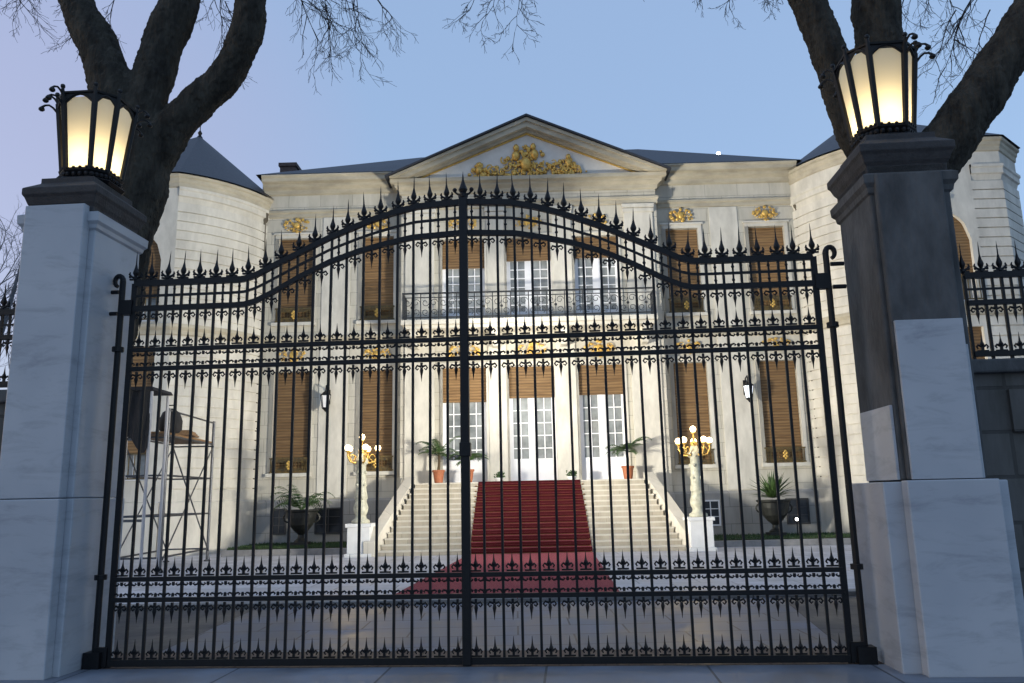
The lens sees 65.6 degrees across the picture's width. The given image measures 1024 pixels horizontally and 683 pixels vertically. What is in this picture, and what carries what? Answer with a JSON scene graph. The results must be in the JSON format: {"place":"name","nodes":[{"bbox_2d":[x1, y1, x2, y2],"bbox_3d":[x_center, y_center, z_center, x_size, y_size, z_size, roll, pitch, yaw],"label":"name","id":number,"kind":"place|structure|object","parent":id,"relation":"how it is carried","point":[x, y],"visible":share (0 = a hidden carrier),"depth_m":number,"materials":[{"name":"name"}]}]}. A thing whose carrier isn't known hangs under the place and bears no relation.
{"place":"outdoors","nodes":[
{"label":"outdoors","id":0,"kind":"place"},
{"bbox_2d":[120,408,215,572],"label":"scaffold tower","id":1,"kind":"structure","parent":0,"point":[181,439],"depth_m":20.43,"materials":[{"name":"grey metal"}]},
{"bbox_2d":[159,405,182,433],"bbox_3d":[-8.382,1.901,19.529,0.560,0.694,0.533,-1,-11,0],"label":"equipment bag","id":2,"kind":"object","parent":1,"relation":"on","point":[179,422],"visible":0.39,"depth_m":19.36,"materials":[{"name":"black fabric"}]},
{"bbox_2d":[176,430,198,437],"bbox_3d":[-8.477,2.388,20.550,0.550,0.130,1.000,1,-11,-11],"label":"board stack","id":3,"kind":"object","parent":1,"relation":"on","point":[186,433],"visible":0.48,"depth_m":20.20,"materials":[{"name":"brown wood"}]},
{"bbox_2d":[114,608,253,652],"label":"side paving","id":4,"kind":"structure","parent":0,"point":[153,631],"depth_m":10.44,"materials":[{"name":"grey stone"}]},
{"bbox_2d":[113,597,847,668],"bbox_3d":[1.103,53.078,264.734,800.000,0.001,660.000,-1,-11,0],"label":"ground","id":5,"kind":"structure","parent":0,"point":[509,650],"depth_m":7.71,"materials":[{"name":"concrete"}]},
{"bbox_2d":[0,389,18,499],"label":"boundary wall","id":6,"kind":"structure","parent":5,"relation":"on","point":[3,394],"depth_m":8.25,"materials":[{"name":"grey stone"}]},
{"bbox_2d":[0,285,15,387],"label":"iron fence","id":7,"kind":"object","parent":6,"relation":"on","point":[5,311],"visible":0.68,"depth_m":8.64,"materials":[{"name":"black metal"}]},
{"bbox_2d":[0,199,23,366],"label":"bare tree","id":8,"kind":"object","parent":5,"relation":"on","point":[13,290],"visible":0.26,"depth_m":41.05,"materials":[{"name":"brown plant"}]},
{"bbox_2d":[0,0,543,340],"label":"bare tree","id":9,"kind":"object","parent":5,"relation":"on","point":[146,82],"visible":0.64,"depth_m":12.87,"materials":[{"name":"brown plant"}]},
{"bbox_2d":[117,589,855,610],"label":"courtyard kerb","id":10,"kind":"structure","parent":5,"relation":"on","point":[851,592],"depth_m":12.11,"materials":[{"name":"stone"}]},
{"bbox_2d":[101,648,883,668],"bbox_3d":[-0.388,3.185,7.987,7.900,0.001,0.790,-2,-11,4],"label":"brick band","id":11,"kind":"object","parent":5,"relation":"on","point":[576,653],"depth_m":8.00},
{"bbox_2d":[81,174,473,669],"bbox_3d":[-2.371,0.706,8.250,4.019,5.060,0.140,-2,-11,4],"label":"gate leaf","id":12,"kind":"object","parent":11,"relation":"on","point":[96,657],"visible":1,"depth_m":8.18,"materials":[{"name":"black metal"}]},
{"bbox_2d":[467,171,878,664],"bbox_3d":[1.463,0.576,7.989,3.911,5.059,0.140,-2,-11,4],"label":"gate leaf","id":13,"kind":"object","parent":11,"relation":"on","point":[862,652],"visible":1,"depth_m":7.91,"materials":[{"name":"black metal"}]},
{"bbox_2d":[57,113,1023,557],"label":"palace","id":14,"kind":"structure","parent":5,"relation":"on","point":[223,207],"depth_m":26.95,"materials":[{"name":"stone"}]},
{"bbox_2d":[125,347,154,480],"bbox_3d":[-12.315,2.234,24.863,2.200,4.206,0.396,-1,-11,1],"label":"window","id":15,"kind":"structure","parent":14,"relation":"in","point":[133,451],"depth_m":24.75,"materials":[{"name":"white paint"}]},
{"bbox_2d":[142,239,160,321],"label":"arched window","id":16,"kind":"structure","parent":14,"relation":"in","point":[154,248],"depth_m":25.81,"materials":[{"name":"white paint"}]},
{"bbox_2d":[273,509,286,534],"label":"basement window","id":17,"kind":"structure","parent":14,"relation":"in","point":[279,526],"depth_m":26.39,"materials":[{"name":"glass"}]},
{"bbox_2d":[269,372,308,473],"bbox_3d":[-7.562,2.772,27.206,1.320,3.510,0.341,-1,-11,1],"label":"window","id":18,"kind":"structure","parent":14,"relation":"in","point":[283,433],"depth_m":27.23,"materials":[{"name":"wood"}]},
{"bbox_2d":[274,240,312,322],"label":"window","id":19,"kind":"structure","parent":14,"relation":"in","point":[304,301],"depth_m":28.10,"materials":[{"name":"wood"}]},
{"bbox_2d":[320,385,330,411],"bbox_3d":[-6.286,1.942,26.919,0.380,0.917,0.585,-1,-11,1],"label":"wall lantern","id":20,"kind":"object","parent":14,"relation":"attached to","point":[323,399],"depth_m":26.68,"materials":[{"name":"black metal"}]},
{"bbox_2d":[314,507,339,533],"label":"basement window","id":21,"kind":"structure","parent":14,"relation":"in","point":[332,514],"depth_m":26.37,"materials":[{"name":"glass"}]},
{"bbox_2d":[357,370,392,471],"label":"window","id":22,"kind":"structure","parent":14,"relation":"in","point":[369,424],"depth_m":27.22,"materials":[{"name":"wood"}]},
{"bbox_2d":[359,237,394,319],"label":"window","id":23,"kind":"structure","parent":14,"relation":"in","point":[371,275],"depth_m":28.11,"materials":[{"name":"wood"}]},
{"bbox_2d":[442,240,484,315],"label":"french window","id":24,"kind":"structure","parent":14,"relation":"in","point":[473,256],"depth_m":27.55,"materials":[{"name":"white glass"}]},
{"bbox_2d":[443,367,487,482],"bbox_3d":[-1.568,2.766,26.559,1.480,3.830,0.155,-1,-11,1],"label":"french window","id":25,"kind":"structure","parent":14,"relation":"in","point":[454,383],"depth_m":26.59,"materials":[{"name":"white paint"}]},
{"bbox_2d":[506,239,551,314],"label":"french window","id":26,"kind":"structure","parent":14,"relation":"in","point":[523,259],"depth_m":27.51,"materials":[{"name":"white glass"}]},
{"bbox_2d":[509,366,556,480],"bbox_3d":[0.691,2.712,26.520,1.540,3.830,0.155,-1,-11,1],"label":"french window","id":27,"kind":"structure","parent":14,"relation":"in","point":[545,454],"depth_m":26.52,"materials":[{"name":"white paint"}]},
{"bbox_2d":[574,236,618,312],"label":"french window","id":28,"kind":"structure","parent":14,"relation":"in","point":[592,275],"depth_m":27.43,"materials":[{"name":"white glass"}]},
{"bbox_2d":[578,364,625,479],"bbox_3d":[3.027,2.655,26.480,1.540,3.830,0.155,-1,-11,1],"label":"french window","id":29,"kind":"structure","parent":14,"relation":"in","point":[597,402],"depth_m":26.49,"materials":[{"name":"white paint"}]},
{"bbox_2d":[665,229,704,312],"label":"window","id":30,"kind":"structure","parent":14,"relation":"in","point":[679,237],"depth_m":27.97,"materials":[{"name":"wood"}]},
{"bbox_2d":[673,362,714,464],"bbox_3d":[6.132,2.442,26.971,1.240,3.510,0.341,-1,-11,1],"label":"window","id":31,"kind":"structure","parent":14,"relation":"in","point":[686,377],"depth_m":27.07,"materials":[{"name":"wood"}]},
{"bbox_2d":[705,500,720,525],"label":"basement window","id":32,"kind":"structure","parent":14,"relation":"in","point":[712,507],"depth_m":26.17,"materials":[{"name":"white paint"}]},
{"bbox_2d":[743,376,753,401],"bbox_3d":[7.908,1.600,26.676,0.380,0.917,0.585,-1,-11,1],"label":"wall lantern","id":33,"kind":"object","parent":14,"relation":"attached to","point":[746,388],"depth_m":26.50,"materials":[{"name":"white glass"}]},
{"bbox_2d":[748,227,792,310],"bbox_3d":[9.002,-2.537,27.875,1.360,3.110,0.341,-1,-11,1],"label":"window","id":34,"kind":"structure","parent":14,"relation":"in","point":[765,236],"depth_m":27.93,"materials":[{"name":"wood"}]},
{"bbox_2d":[759,360,806,462],"bbox_3d":[9.104,2.370,26.921,1.360,3.510,0.341,-1,-11,1],"label":"window","id":35,"kind":"structure","parent":14,"relation":"in","point":[778,383],"depth_m":26.95,"materials":[{"name":"wood"}]},
{"bbox_2d":[785,498,810,523],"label":"basement window","id":36,"kind":"structure","parent":14,"relation":"in","point":[804,502],"depth_m":26.11,"materials":[{"name":"glass"}]},
{"bbox_2d":[953,217,982,300],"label":"arched window","id":37,"kind":"structure","parent":14,"relation":"in","point":[962,238],"depth_m":25.35,"materials":[{"name":"white paint"}]},
{"bbox_2d":[968,327,984,358],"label":"window","id":38,"kind":"structure","parent":14,"relation":"in","point":[976,330],"depth_m":24.81,"materials":[{"name":"brown wood"}]},
{"bbox_2d":[692,0,1023,482],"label":"bare tree","id":39,"kind":"object","parent":5,"relation":"on","point":[973,105],"visible":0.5,"depth_m":12.88,"materials":[{"name":"brown plant"}]},
{"bbox_2d":[972,358,1023,596],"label":"boundary wall","id":40,"kind":"structure","parent":5,"relation":"on","point":[999,383],"depth_m":7.53,"materials":[{"name":"grey stone"}]},
{"bbox_2d":[959,240,1023,358],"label":"iron fence","id":41,"kind":"object","parent":40,"relation":"on","point":[999,272],"visible":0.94,"depth_m":7.92,"materials":[{"name":"black metal"}]},
{"bbox_2d":[117,545,854,603],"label":"forecourt paving","id":42,"kind":"structure","parent":0,"point":[621,583],"depth_m":17.72,"materials":[{"name":"grey stone"}]},
{"bbox_2d":[123,386,172,574],"bbox_3d":[-8.596,3.179,18.080,1.080,4.190,1.060,-1,-11,0],"label":"black canopy","id":43,"kind":"object","parent":42,"relation":"on","point":[134,412],"visible":0.36,"depth_m":17.92,"materials":[{"name":"fabric"}]},
{"bbox_2d":[221,548,346,556],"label":"lawn kerb","id":44,"kind":"structure","parent":42,"relation":"on","point":[280,552],"depth_m":23.43,"materials":[{"name":"stone"}]},
{"bbox_2d":[227,541,346,549],"bbox_3d":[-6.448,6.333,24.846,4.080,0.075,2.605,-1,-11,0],"label":"lawn grass","id":45,"kind":"structure","parent":42,"relation":"on","point":[314,544],"depth_m":24.06,"materials":[{"name":"green plant"}]},
{"bbox_2d":[270,485,334,544],"bbox_3d":[-6.572,5.375,24.772,2.034,1.871,2.019,-1,-11,0],"label":"garden urn","id":46,"kind":"object","parent":45,"relation":"on","point":[298,521],"visible":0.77,"depth_m":24.57,"materials":[{"name":"brown metal"}]},
{"bbox_2d":[344,434,380,557],"bbox_3d":[-4.300,4.393,22.812,1.031,3.458,1.042,-1,-11,0],"label":"candelabra lamp","id":47,"kind":"object","parent":42,"relation":"on","point":[367,526],"visible":0.81,"depth_m":22.56,"materials":[{"name":"stone"}]},
{"bbox_2d":[396,480,618,598],"bbox_3d":[0.115,4.246,18.887,4.080,2.060,12.720,-1,-11,1],"label":"red carpet","id":48,"kind":"object","parent":42,"relation":"on","point":[529,516],"visible":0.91,"depth_m":22.67,"materials":[{"name":"red carpet"}]},
{"bbox_2d":[494,471,504,480],"bbox_3d":[-0.377,4.284,25.216,0.369,0.324,0.350,-9,-14,36],"label":"posy bowl","id":49,"kind":"object","parent":48,"relation":"on","point":[496,478],"visible":0.64,"depth_m":25.16,"materials":[{"name":"ceramic"}]},
{"bbox_2d":[566,470,576,479],"bbox_3d":[1.895,4.232,25.182,0.337,0.319,0.322,7,-14,-36],"label":"posy bowl","id":50,"kind":"object","parent":48,"relation":"on","point":[569,476],"visible":0.62,"depth_m":25.11,"materials":[{"name":"ceramic"}]},
{"bbox_2d":[363,472,689,556],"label":"entrance staircase","id":51,"kind":"structure","parent":42,"relation":"on","point":[601,514],"depth_m":23.39,"materials":[{"name":"stone"}]},
{"bbox_2d":[415,436,459,482],"bbox_3d":[-2.353,3.812,25.597,1.557,1.477,1.620,1,-11,-13],"label":"potted palm","id":52,"kind":"object","parent":51,"relation":"on","point":[438,474],"visible":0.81,"depth_m":25.45,"materials":[{"name":"plant"}]},
{"bbox_2d":[450,453,488,481],"bbox_3d":[-1.385,4.040,25.495,1.269,0.950,1.232,7,-13,-35],"label":"potted palm","id":53,"kind":"object","parent":51,"relation":"on","point":[473,456],"visible":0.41,"depth_m":25.41,"materials":[{"name":"plant"}]},
{"bbox_2d":[606,436,652,478],"bbox_3d":[3.634,3.721,25.403,1.421,1.337,1.597,-12,-15,44],"label":"potted palm","id":54,"kind":"object","parent":51,"relation":"on","point":[617,449],"visible":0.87,"depth_m":25.23,"materials":[{"name":"plant"}]},
{"bbox_2d":[675,426,717,551],"bbox_3d":[5.237,4.119,22.420,1.031,3.458,1.042,-1,-11,0],"label":"candelabra lamp","id":55,"kind":"object","parent":42,"relation":"on","point":[696,529],"visible":0.88,"depth_m":22.16,"materials":[{"name":"stone"}]},
{"bbox_2d":[714,531,849,540],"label":"lawn grass","id":56,"kind":"structure","parent":42,"relation":"on","point":[791,535],"depth_m":24.02,"materials":[{"name":"green plant"}]},
{"bbox_2d":[747,471,799,534],"bbox_3d":[8.096,4.998,24.830,1.850,2.034,1.695,-1,-11,0],"label":"garden urn","id":57,"kind":"object","parent":56,"relation":"on","point":[770,511],"visible":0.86,"depth_m":24.52,"materials":[{"name":"grey stone"}]},
{"bbox_2d":[793,517,798,534],"bbox_3d":[8.740,5.669,24.354,0.150,0.570,0.115,-1,-11,0],"label":"garden floodlamp","id":58,"kind":"object","parent":56,"relation":"on","point":[795,519],"visible":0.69,"depth_m":24.34,"materials":[{"name":"black metal"}]},
{"bbox_2d":[714,538,850,546],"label":"lawn kerb","id":59,"kind":"structure","parent":42,"relation":"on","point":[776,542],"depth_m":23.14,"materials":[{"name":"stone"}]},
{"bbox_2d":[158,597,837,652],"bbox_3d":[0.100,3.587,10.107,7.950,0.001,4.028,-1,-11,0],"label":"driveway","id":60,"kind":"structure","parent":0,"point":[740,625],"depth_m":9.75,"materials":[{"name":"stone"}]},
{"bbox_2d":[0,664,1023,682],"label":"street pavement","id":61,"kind":"structure","parent":0,"point":[858,673],"depth_m":7.22,"materials":[{"name":"grey concrete"}]},
{"bbox_2d":[0,176,148,679],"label":"gate pillar","id":62,"kind":"structure","parent":61,"relation":"on","point":[83,243],"depth_m":8.03,"materials":[{"name":"white stone"}]},
{"bbox_2d":[38,82,151,194],"bbox_3d":[-4.734,-2.239,9.014,1.109,1.108,0.831,8,-15,-41],"label":"gate lantern","id":63,"kind":"object","parent":62,"relation":"on","point":[95,132],"visible":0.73,"depth_m":8.76,"materials":[{"name":"black metal"}]},
{"bbox_2d":[827,132,1023,677],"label":"gate pillar","id":64,"kind":"structure","parent":61,"relation":"on","point":[941,578],"depth_m":7.31,"materials":[{"name":"stone"}]},
{"bbox_2d":[818,32,935,154],"bbox_3d":[3.879,-2.555,8.413,0.831,1.108,1.109,8,-14,-40],"label":"gate lantern","id":65,"kind":"object","parent":64,"relation":"on","point":[875,84],"visible":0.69,"depth_m":8.16,"materials":[{"name":"black metal"}]},
{"bbox_2d":[0,0,1023,502],"label":"sky","id":66,"kind":"structure","parent":0,"point":[662,75],"materials":[{"name":"blue"}]},
{"bbox_2d":[781,596,860,646],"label":"side paving","id":67,"kind":"structure","parent":0,"point":[837,629],"depth_m":10.14,"materials":[{"name":"grey stone"}]}
]}

